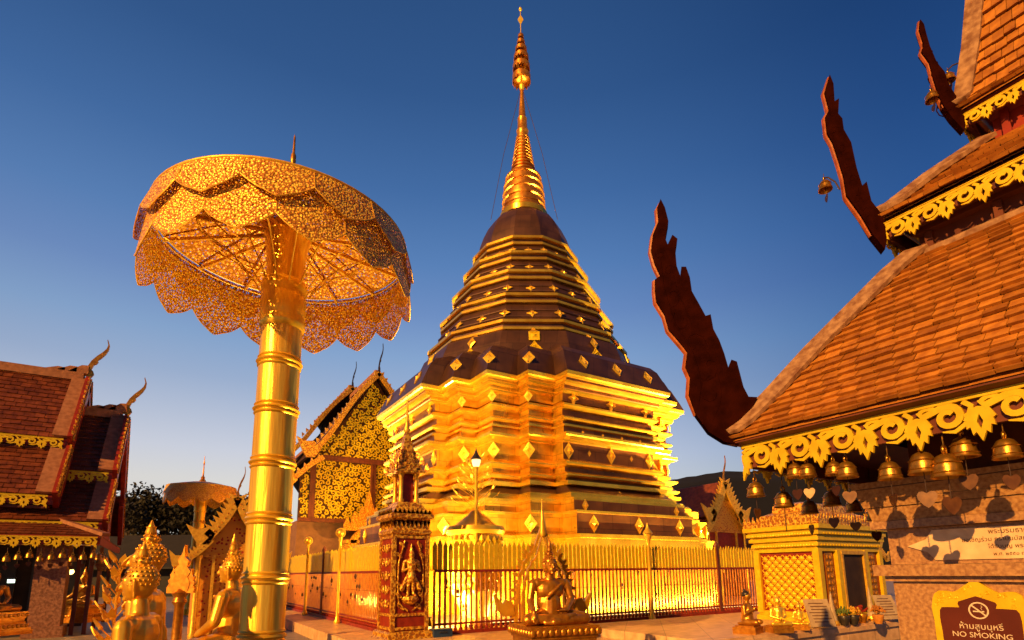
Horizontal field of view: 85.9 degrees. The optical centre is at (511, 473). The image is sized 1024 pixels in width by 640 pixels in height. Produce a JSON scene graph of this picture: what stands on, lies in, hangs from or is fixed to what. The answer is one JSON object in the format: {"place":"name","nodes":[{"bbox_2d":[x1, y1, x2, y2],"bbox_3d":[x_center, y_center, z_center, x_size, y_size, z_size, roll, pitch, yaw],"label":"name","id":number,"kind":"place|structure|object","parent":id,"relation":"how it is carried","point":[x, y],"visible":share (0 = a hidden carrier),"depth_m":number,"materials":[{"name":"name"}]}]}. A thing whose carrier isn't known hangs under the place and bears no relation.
{"place":"outdoors","nodes":[
{"label":"outdoors","id":0,"kind":"place"},
{"bbox_2d":[428,617,431,628],"bbox_3d":[-2.025,3.577,13.036,0.315,0.352,0.314,6,-12,-32],"label":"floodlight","id":1,"kind":"object","parent":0,"point":[430,621],"visible":0.14,"depth_m":13.00,"materials":[{"name":"metal"}]},
{"bbox_2d":[0,580,900,639],"bbox_3d":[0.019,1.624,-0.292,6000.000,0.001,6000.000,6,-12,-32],"label":"ground","id":2,"kind":"structure","parent":0,"point":[89,635],"depth_m":17.64,"materials":[{"name":"stone"}]},
{"bbox_2d":[0,573,32,635],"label":"buddha statue","id":3,"kind":"object","parent":2,"relation":"on","point":[12,619],"visible":1,"depth_m":12.86,"materials":[{"name":"gold metal"}]},
{"bbox_2d":[0,340,146,639],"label":"temple hall","id":4,"kind":"structure","parent":2,"relation":"on","point":[64,450],"depth_m":17.49,"materials":[{"name":"red tile"}]},
{"bbox_2d":[1,549,10,569],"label":"temple bell","id":5,"kind":"object","parent":4,"relation":"hanging from","point":[6,558],"visible":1,"depth_m":14.84,"materials":[{"name":"gold metal"}]},
{"bbox_2d":[6,577,16,582],"bbox_3d":[-14.890,3.160,16.356,0.220,0.175,0.090,6,-12,-32],"label":"tube lamp","id":6,"kind":"object","parent":4,"relation":"attached to","point":[11,580],"visible":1,"depth_m":16.32,"materials":[{"name":"white"}]},
{"bbox_2d":[13,546,22,567],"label":"temple bell","id":7,"kind":"object","parent":4,"relation":"hanging from","point":[17,556],"visible":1,"depth_m":14.96,"materials":[{"name":"gold metal"}]},
{"bbox_2d":[24,547,33,565],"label":"temple bell","id":8,"kind":"object","parent":4,"relation":"hanging from","point":[29,554],"visible":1,"depth_m":15.09,"materials":[{"name":"gold metal"}]},
{"bbox_2d":[35,548,43,569],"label":"temple bell","id":9,"kind":"object","parent":4,"relation":"hanging from","point":[39,558],"visible":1,"depth_m":15.21,"materials":[{"name":"gold metal"}]},
{"bbox_2d":[0,554,84,610],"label":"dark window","id":10,"kind":"structure","parent":4,"relation":"in","point":[10,571],"depth_m":18.23,"materials":[{"name":"glass"}]},
{"bbox_2d":[46,546,55,567],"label":"temple bell","id":11,"kind":"object","parent":4,"relation":"hanging from","point":[50,556],"visible":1,"depth_m":15.33,"materials":[{"name":"gold metal"}]},
{"bbox_2d":[57,545,65,565],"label":"temple bell","id":12,"kind":"object","parent":4,"relation":"hanging from","point":[61,554],"visible":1,"depth_m":15.46,"materials":[{"name":"gold metal"}]},
{"bbox_2d":[68,548,76,569],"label":"temple bell","id":13,"kind":"object","parent":4,"relation":"hanging from","point":[72,558],"visible":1,"depth_m":15.57,"materials":[{"name":"gold metal"}]},
{"bbox_2d":[78,552,86,567],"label":"temple bell","id":14,"kind":"object","parent":4,"relation":"hanging from","point":[82,556],"visible":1,"depth_m":15.69,"materials":[{"name":"gold metal"}]},
{"bbox_2d":[63,567,104,622],"bbox_3d":[-13.387,3.733,17.065,1.220,1.685,0.903,-1,-10,2],"label":"buddha statue","id":15,"kind":"object","parent":4,"relation":"in","point":[94,612],"visible":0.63,"depth_m":16.89,"materials":[{"name":"gold metal"}]},
{"bbox_2d":[89,547,96,565],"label":"temple bell","id":16,"kind":"object","parent":4,"relation":"hanging from","point":[93,554],"visible":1,"depth_m":15.82,"materials":[{"name":"gold metal"}]},
{"bbox_2d":[94,547,101,567],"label":"temple bell","id":17,"kind":"object","parent":4,"relation":"hanging from","point":[99,557],"visible":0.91,"depth_m":16.16,"materials":[{"name":"gold metal"}]},
{"bbox_2d":[95,553,103,570],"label":"temple bell","id":18,"kind":"object","parent":4,"relation":"hanging from","point":[99,562],"visible":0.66,"depth_m":16.59,"materials":[{"name":"gold metal"}]},
{"bbox_2d":[99,551,104,567],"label":"temple bell","id":19,"kind":"object","parent":4,"relation":"hanging from","point":[103,558],"visible":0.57,"depth_m":17.10,"materials":[{"name":"gold metal"}]},
{"bbox_2d":[91,550,129,639],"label":"offering tree","id":20,"kind":"object","parent":2,"relation":"on","point":[111,615],"visible":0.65,"depth_m":5.05,"materials":[{"name":"gold metal"}]},
{"bbox_2d":[112,542,162,639],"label":"buddha statue","id":21,"kind":"object","parent":2,"relation":"on","point":[141,580],"visible":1,"depth_m":4.39,"materials":[{"name":"gold metal"}]},
{"bbox_2d":[88,535,191,596],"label":"wall","id":22,"kind":"structure","parent":2,"relation":"on","point":[175,544],"depth_m":46.32,"materials":[{"name":"grey"}]},
{"bbox_2d":[125,520,167,639],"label":"buddha statue","id":23,"kind":"object","parent":2,"relation":"on","point":[152,539],"visible":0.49,"depth_m":4.95,"materials":[{"name":"gold metal"}]},
{"bbox_2d":[116,481,180,534],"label":"tree","id":24,"kind":"object","parent":2,"relation":"on","point":[136,516],"visible":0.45,"depth_m":61.70,"materials":[{"name":"green plant"}]},
{"bbox_2d":[126,485,175,534],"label":"tree","id":25,"kind":"object","parent":2,"relation":"on","point":[157,522],"visible":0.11,"depth_m":62.85,"materials":[{"name":"green plant"}]},
{"bbox_2d":[166,545,196,639],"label":"ornamental lamp post","id":26,"kind":"object","parent":2,"relation":"on","point":[181,586],"visible":1,"depth_m":10.26,"materials":[{"name":"gold metal"}]},
{"bbox_2d":[158,500,226,534],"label":"tree","id":27,"kind":"object","parent":2,"relation":"on","point":[185,517],"visible":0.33,"depth_m":61.71,"materials":[{"name":"green plant"}]},
{"bbox_2d":[162,457,236,614],"bbox_3d":[-14.013,2.657,24.543,3.000,7.060,2.975,6,-12,-32],"label":"ceremonial umbrella","id":28,"kind":"object","parent":2,"relation":"on","point":[195,493],"visible":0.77,"depth_m":24.09,"materials":[{"name":"gold metal"}]},
{"bbox_2d":[169,467,291,639],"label":"gabled shrine","id":29,"kind":"object","parent":2,"relation":"on","point":[208,555],"visible":0.59,"depth_m":15.06,"materials":[{"name":"gold metal"}]},
{"bbox_2d":[133,135,413,639],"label":"ceremonial umbrella","id":30,"kind":"object","parent":2,"relation":"on","point":[291,239],"visible":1,"depth_m":6.11,"materials":[{"name":"gold metal"}]},
{"bbox_2d":[245,345,394,557],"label":"vihara","id":31,"kind":"structure","parent":2,"relation":"on","point":[341,480],"depth_m":34.56,"materials":[{"name":"tile"}]},
{"bbox_2d":[369,397,433,639],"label":"shrine pillar","id":32,"kind":"structure","parent":2,"relation":"on","point":[404,520],"depth_m":12.07,"materials":[{"name":"red paint"}]},
{"bbox_2d":[285,596,754,639],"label":"platform","id":33,"kind":"structure","parent":2,"relation":"on","point":[312,627],"depth_m":13.90,"materials":[{"name":"stone"}]},
{"bbox_2d":[302,537,312,614],"bbox_3d":[-7.242,3.581,19.395,0.234,2.710,0.210,-2,-10,9],"label":"lamp post","id":34,"kind":"object","parent":33,"relation":"on","point":[308,542],"visible":1,"depth_m":19.38,"materials":[{"name":"gold metal"}]},
{"bbox_2d":[286,543,379,630],"bbox_3d":[-7.936,4.055,20.824,0.165,2.302,19.510,6,-12,-32],"label":"fence","id":35,"kind":"object","parent":33,"relation":"on","point":[361,563],"visible":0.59,"depth_m":16.29,"materials":[{"name":"gold metal"}]},
{"bbox_2d":[333,528,345,623],"bbox_3d":[-4.988,2.918,15.847,0.210,2.710,0.234,-4,-11,17],"label":"lamp post","id":36,"kind":"object","parent":33,"relation":"on","point":[341,532],"visible":1,"depth_m":15.83,"materials":[{"name":"gold metal"}]},
{"bbox_2d":[429,627,452,637],"bbox_3d":[-1.548,3.490,12.071,0.470,0.172,0.275,6,-12,-32],"label":"lamp box","id":37,"kind":"object","parent":33,"relation":"on","point":[442,632],"visible":0.99,"depth_m":11.99,"materials":[{"name":"grey plastic"}]},
{"bbox_2d":[445,510,504,628],"bbox_3d":[-0.961,2.463,14.393,1.600,3.000,1.600,6,-12,-32],"label":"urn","id":38,"kind":"object","parent":33,"relation":"on","point":[465,529],"visible":0.38,"depth_m":13.89,"materials":[{"name":"gold metal"}]},
{"bbox_2d":[450,452,499,511],"bbox_3d":[-1.008,0.399,14.784,1.293,1.963,1.266,-6,-11,25],"label":"offering tree","id":39,"kind":"object","parent":38,"relation":"in","point":[471,476],"visible":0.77,"depth_m":14.72,"materials":[{"name":"gold metal"}]},
{"bbox_2d":[471,449,481,627],"bbox_3d":[-0.902,1.566,13.843,0.300,4.570,0.285,6,-12,-32],"label":"lamp post","id":40,"kind":"object","parent":33,"relation":"on","point":[476,459],"visible":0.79,"depth_m":14.01,"materials":[{"name":"gold metal"}]},
{"bbox_2d":[352,7,723,615],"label":"chedi","id":41,"kind":"structure","parent":33,"relation":"on","point":[532,383],"depth_m":21.50,"materials":[{"name":"gold metal"}]},
{"bbox_2d":[432,540,757,633],"bbox_3d":[6.683,3.329,17.716,20.025,2.302,0.167,6,-12,-32],"label":"fence","id":42,"kind":"object","parent":33,"relation":"on","point":[699,559],"visible":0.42,"depth_m":15.25,"materials":[{"name":"gold metal"}]},
{"bbox_2d":[467,605,757,627],"bbox_3d":[5.904,4.457,17.915,16.500,0.105,0.105,6,-12,-32],"label":"strip floodlight","id":43,"kind":"object","parent":33,"relation":"on","point":[493,624],"visible":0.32,"depth_m":16.29,"materials":[{"name":"metal"}]},
{"bbox_2d":[643,524,655,618],"bbox_3d":[3.981,2.795,15.904,0.300,2.770,0.285,6,-12,-32],"label":"lamp post","id":44,"kind":"object","parent":33,"relation":"on","point":[647,532],"visible":0.94,"depth_m":15.89,"materials":[{"name":"gold metal"}]},
{"bbox_2d":[493,500,601,639],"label":"buddha statue","id":45,"kind":"object","parent":2,"relation":"on","point":[550,618],"visible":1,"depth_m":7.41,"materials":[{"name":"gold metal"}]},
{"bbox_2d":[674,456,750,595],"bbox_3d":[11.466,3.489,35.020,6.008,8.550,5.522,6,-12,-32],"label":"gabled shrine","id":46,"kind":"object","parent":2,"relation":"on","point":[715,506],"visible":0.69,"depth_m":33.25,"materials":[{"name":"red paint"}]},
{"bbox_2d":[648,0,1023,639],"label":"pavilion","id":47,"kind":"structure","parent":2,"relation":"on","point":[918,340],"depth_m":3.94,"materials":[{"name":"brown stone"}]},
{"bbox_2d":[746,468,765,518],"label":"temple bell","id":48,"kind":"object","parent":47,"relation":"hanging from","point":[755,488],"visible":0.99,"depth_m":4.24,"materials":[{"name":"gold metal"}]},
{"bbox_2d":[774,475,794,531],"bbox_3d":[2.197,0.144,4.463,0.158,0.656,0.155,6,-12,-32],"label":"temple bell","id":49,"kind":"object","parent":47,"relation":"hanging from","point":[783,499],"visible":0.99,"depth_m":4.41,"materials":[{"name":"gold metal"}]},
{"bbox_2d":[786,460,805,499],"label":"temple bell","id":50,"kind":"object","parent":47,"relation":"hanging from","point":[792,470],"visible":0.79,"depth_m":3.99,"materials":[{"name":"gold metal"}]},
{"bbox_2d":[798,459,816,498],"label":"temple bell","id":51,"kind":"object","parent":47,"relation":"hanging from","point":[807,470],"visible":0.84,"depth_m":3.92,"materials":[{"name":"gold metal"}]},
{"bbox_2d":[801,478,818,534],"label":"temple bell","id":52,"kind":"object","parent":47,"relation":"hanging from","point":[809,506],"visible":0.92,"depth_m":4.60,"materials":[{"name":"gold metal"}]},
{"bbox_2d":[818,174,839,201],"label":"temple bell","id":53,"kind":"object","parent":47,"relation":"hanging from","point":[825,186],"visible":1,"depth_m":4.55,"materials":[{"name":"gold metal"}]},
{"bbox_2d":[822,462,841,528],"bbox_3d":[2.808,0.180,4.844,0.158,0.606,0.155,6,-12,-32],"label":"temple bell","id":54,"kind":"object","parent":47,"relation":"hanging from","point":[830,499],"visible":0.94,"depth_m":4.80,"materials":[{"name":"gold metal"}]},
{"bbox_2d":[825,455,840,495],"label":"temple bell","id":55,"kind":"object","parent":47,"relation":"hanging from","point":[831,468],"visible":0.79,"depth_m":3.77,"materials":[{"name":"gold metal"}]},
{"bbox_2d":[836,453,858,503],"bbox_3d":[2.262,-0.056,3.722,0.139,0.524,0.137,6,-12,-32],"label":"temple bell","id":56,"kind":"object","parent":47,"relation":"hanging from","point":[846,469],"visible":0.98,"depth_m":3.68,"materials":[{"name":"gold metal"}]},
{"bbox_2d":[845,480,862,531],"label":"temple bell","id":57,"kind":"object","parent":47,"relation":"hanging from","point":[854,506],"visible":0.72,"depth_m":4.98,"materials":[{"name":"gold metal"}]},
{"bbox_2d":[865,468,881,541],"bbox_3d":[3.419,0.290,5.212,0.158,0.706,0.155,6,-12,-32],"label":"temple bell","id":58,"kind":"object","parent":47,"relation":"hanging from","point":[876,536],"visible":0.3,"depth_m":5.16,"materials":[{"name":"gold metal"}]},
{"bbox_2d":[877,444,903,507],"bbox_3d":[2.398,-0.070,3.503,0.143,0.579,0.141,6,-12,-32],"label":"temple bell","id":59,"kind":"object","parent":47,"relation":"hanging from","point":[889,470],"visible":0.99,"depth_m":3.46,"materials":[{"name":"gold metal"}]},
{"bbox_2d":[907,446,936,507],"bbox_3d":[2.495,-0.089,3.349,0.165,0.598,0.163,6,-12,-32],"label":"temple bell","id":60,"kind":"object","parent":47,"relation":"hanging from","point":[919,461],"visible":0.77,"depth_m":3.31,"materials":[{"name":"gold metal"}]},
{"bbox_2d":[925,87,939,111],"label":"temple bell","id":61,"kind":"object","parent":47,"relation":"hanging from","point":[929,97],"visible":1,"depth_m":4.48,"materials":[{"name":"gold metal"}]},
{"bbox_2d":[856,468,1023,490],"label":"wire","id":62,"kind":"object","parent":47,"relation":"attached to","point":[938,480],"visible":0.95,"depth_m":3.69,"materials":[{"name":"brown"}]},
{"bbox_2d":[930,434,966,514],"bbox_3d":[2.558,-0.080,3.245,0.175,0.653,0.173,6,-12,-32],"label":"temple bell","id":63,"kind":"object","parent":47,"relation":"hanging from","point":[945,464],"visible":0.98,"depth_m":3.20,"materials":[{"name":"gold metal"}]},
{"bbox_2d":[946,62,958,87],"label":"temple bell","id":64,"kind":"object","parent":47,"relation":"hanging from","point":[950,75],"visible":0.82,"depth_m":4.47,"materials":[{"name":"gold metal"}]},
{"bbox_2d":[948,430,981,489],"bbox_3d":[2.648,-0.156,3.226,0.153,0.513,0.151,6,-12,-32],"label":"temple bell","id":65,"kind":"object","parent":47,"relation":"hanging from","point":[962,447],"visible":0.84,"depth_m":3.19,"materials":[{"name":"gold metal"}]},
{"bbox_2d":[908,525,1023,559],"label":"plaque","id":66,"kind":"object","parent":47,"relation":"attached to","point":[999,542],"visible":1,"depth_m":3.60,"materials":[{"name":"metal"}]},
{"bbox_2d":[932,582,1023,639],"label":"sign","id":67,"kind":"object","parent":47,"relation":"attached to","point":[974,611],"visible":1,"depth_m":3.54,"materials":[{"name":"yellow metal"}]},
{"bbox_2d":[991,423,1023,489],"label":"temple bell","id":68,"kind":"object","parent":47,"relation":"hanging from","point":[1004,448],"visible":0.97,"depth_m":2.98,"materials":[{"name":"gold metal"}]},
{"bbox_3d":[-3.756,2.971,6.891,1.700,0.050,1.500,6,-12,-32],"label":"stone plinth","id":69,"kind":"object","parent":2,"relation":"on","visible":0},
{"bbox_2d":[188,534,243,639],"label":"buddha statue","id":70,"kind":"object","parent":69,"relation":"on","point":[222,622],"visible":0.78,"depth_m":6.92,"materials":[{"name":"gold metal"}]},
{"bbox_2d":[0,0,968,532],"label":"sky","id":71,"kind":"structure","parent":0,"point":[711,110],"materials":[{"name":"blue"}]},
{"bbox_2d":[595,601,900,639],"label":"terrace","id":72,"kind":"structure","parent":0,"point":[711,627],"depth_m":11.66,"materials":[{"name":"stone"}]},
{"bbox_2d":[732,589,763,634],"bbox_3d":[4.546,2.649,10.610,0.465,0.832,0.478,-9,-13,40],"label":"statuette","id":73,"kind":"object","parent":72,"relation":"on","point":[748,624],"visible":1,"depth_m":10.49,"materials":[{"name":"gold metal"}]},
{"bbox_2d":[764,595,793,633],"bbox_3d":[5.161,2.722,10.697,0.420,0.706,0.359,0,-10,-3],"label":"statuette","id":74,"kind":"object","parent":72,"relation":"on","point":[779,624],"visible":1,"depth_m":10.59,"materials":[{"name":"gold metal"}]},
{"bbox_2d":[791,602,809,630],"bbox_3d":[5.787,2.868,11.088,0.323,0.543,0.276,-4,-11,19],"label":"statuette","id":75,"kind":"object","parent":72,"relation":"on","point":[799,623],"visible":0.99,"depth_m":11.00,"materials":[{"name":"gold metal"}]},
{"bbox_2d":[742,502,886,622],"bbox_3d":[7.722,2.180,13.850,3.190,2.830,1.940,6,-12,-32],"label":"shrine kiosk","id":76,"kind":"object","parent":72,"relation":"on","point":[796,562],"visible":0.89,"depth_m":13.08,"materials":[{"name":"gold paint"}]},
{"bbox_2d":[843,555,866,612],"bbox_3d":[8.145,2.615,13.102,0.950,1.350,0.050,6,-12,-32],"label":"doorway","id":77,"kind":"structure","parent":76,"relation":"in","point":[856,588],"depth_m":13.11,"materials":[{"name":"brown wood"}]},
{"bbox_2d":[803,599,836,626],"bbox_3d":[6.349,2.908,11.425,0.520,0.578,0.368,0,-10,-3],"label":"reading board","id":78,"kind":"object","parent":72,"relation":"on","point":[819,612],"visible":1,"depth_m":11.35,"materials":[{"name":"white paint"}]},
{"bbox_2d":[829,593,839,625],"bbox_3d":[6.896,2.904,11.858,0.240,0.720,0.240,6,-12,-32],"label":"cone offering","id":79,"kind":"object","parent":72,"relation":"on","point":[832,607],"visible":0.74,"depth_m":11.80,"materials":[{"name":"white paint"}]},
{"bbox_2d":[836,606,849,625],"bbox_3d":[7.120,3.045,11.795,0.250,0.415,0.303,-8,-13,36],"label":"flower pot","id":80,"kind":"object","parent":72,"relation":"on","point":[844,620],"visible":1,"depth_m":11.73,"materials":[{"name":"ceramic"}]},
{"bbox_2d":[847,606,860,624],"bbox_3d":[7.420,3.074,11.952,0.249,0.406,0.292,6,-12,-32],"label":"flower pot","id":81,"kind":"object","parent":72,"relation":"on","point":[854,619],"visible":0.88,"depth_m":11.88,"materials":[{"name":"ceramic"}]},
{"bbox_2d":[855,605,867,622],"bbox_3d":[7.831,3.139,12.307,0.266,0.395,0.240,-7,-12,31],"label":"flower pot","id":82,"kind":"object","parent":72,"relation":"on","point":[863,617],"visible":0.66,"depth_m":12.24,"materials":[{"name":"orange ceramic"}]},
{"bbox_2d":[867,588,875,620],"bbox_3d":[8.412,3.046,12.921,0.240,0.780,0.240,6,-12,-32],"label":"cone offering","id":83,"kind":"object","parent":72,"relation":"on","point":[869,606],"visible":0.78,"depth_m":12.87,"materials":[{"name":"white paint"}]},
{"bbox_2d":[870,605,885,623],"bbox_3d":[8.050,3.091,12.072,0.255,0.400,0.298,6,-12,-32],"label":"flower pot","id":84,"kind":"object","parent":72,"relation":"on","point":[878,618],"visible":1,"depth_m":12.03,"materials":[{"name":"ceramic"}]},
{"bbox_2d":[872,595,897,619],"bbox_3d":[8.748,3.148,12.916,0.520,0.578,0.368,2,-10,-12],"label":"reading board","id":85,"kind":"object","parent":72,"relation":"on","point":[886,603],"visible":0.75,"depth_m":12.86,"materials":[{"name":"white paint"}]},
{"bbox_2d":[743,539,754,579],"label":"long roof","id":86,"kind":"structure","parent":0,"point":[748,544],"depth_m":93.06,"materials":[{"name":"tile"}]},
{"bbox_2d":[672,471,890,564],"bbox_3d":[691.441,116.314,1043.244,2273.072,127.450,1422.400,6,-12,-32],"label":"hill","id":87,"kind":"structure","parent":0,"point":[740,485],"depth_m":655.24,"materials":[{"name":"green plant"}]},
{"bbox_2d":[864,509,889,561],"bbox_3d":[18.409,4.231,30.964,3.720,5.500,3.522,6,-12,-32],"label":"gabled shrine","id":88,"kind":"object","parent":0,"point":[886,557],"visible":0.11,"depth_m":30.17,"materials":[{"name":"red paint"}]}
]}

